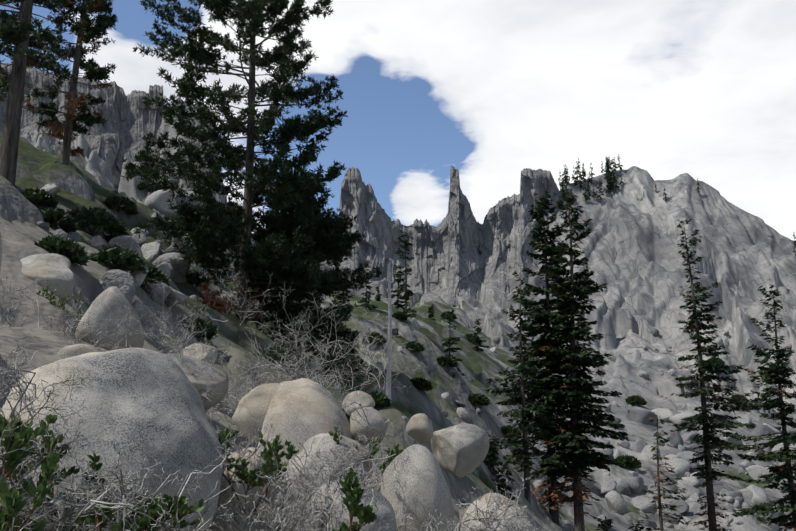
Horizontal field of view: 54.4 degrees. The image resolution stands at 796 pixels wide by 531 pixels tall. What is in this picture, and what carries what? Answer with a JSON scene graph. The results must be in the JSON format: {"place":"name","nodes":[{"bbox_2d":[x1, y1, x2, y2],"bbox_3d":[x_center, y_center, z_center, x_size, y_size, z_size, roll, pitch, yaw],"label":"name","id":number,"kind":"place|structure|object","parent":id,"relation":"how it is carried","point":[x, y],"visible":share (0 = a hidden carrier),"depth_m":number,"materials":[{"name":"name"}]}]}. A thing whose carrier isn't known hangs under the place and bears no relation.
{"place":"outdoors","nodes":[
{"label":"outdoors","id":0,"kind":"place"},
{"bbox_2d":[0,63,220,201],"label":"cliff","id":1,"kind":"structure","parent":0,"point":[131,120],"depth_m":246.03,"materials":[{"name":"stone"}]},
{"bbox_2d":[0,102,795,530],"bbox_3d":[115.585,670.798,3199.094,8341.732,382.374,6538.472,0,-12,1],"label":"mountain slope","id":2,"kind":"structure","parent":0,"point":[632,248],"depth_m":185.55,"materials":[{"name":"stone"}]},
{"bbox_2d":[0,286,404,530],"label":"shrub","id":3,"kind":"object","parent":2,"relation":"on","point":[11,501],"depth_m":3.24,"materials":[{"name":"green plant"}]},
{"bbox_2d":[0,231,537,530],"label":"boulders","id":4,"kind":"object","parent":2,"relation":"on","point":[152,400],"visible":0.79,"depth_m":6.08,"materials":[{"name":"stone"}]},
{"bbox_2d":[0,267,544,530],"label":"dead brush","id":5,"kind":"object","parent":2,"relation":"on","point":[42,510],"visible":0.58,"depth_m":4.66,"materials":[{"name":"plant"}]},
{"bbox_2d":[382,264,398,402],"bbox_3d":[-0.295,2.970,30.079,0.780,6.203,0.428,-5,-13,23],"label":"dead tree","id":6,"kind":"object","parent":2,"relation":"on","point":[389,355],"visible":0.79,"depth_m":29.98,"materials":[{"name":"grey wood"}]},
{"bbox_2d":[0,0,795,530],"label":"tree","id":7,"kind":"object","parent":2,"relation":"on","point":[286,188],"depth_m":37.13,"materials":[{"name":"green plant"}]},
{"bbox_2d":[36,182,795,530],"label":"talus rocks","id":8,"kind":"object","parent":2,"relation":"on","point":[168,262],"visible":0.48,"depth_m":91.20,"materials":[{"name":"stone"}]},
{"bbox_2d":[0,0,795,240],"label":"sky","id":9,"kind":"structure","parent":0,"point":[489,90],"materials":[{"name":"white"}]},
{"bbox_2d":[339,165,566,342],"bbox_3d":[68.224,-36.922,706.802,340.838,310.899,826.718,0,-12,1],"label":"rocky cliff","id":10,"kind":"structure","parent":0,"point":[448,245],"depth_m":508.05,"materials":[{"name":"stone"}]}
]}

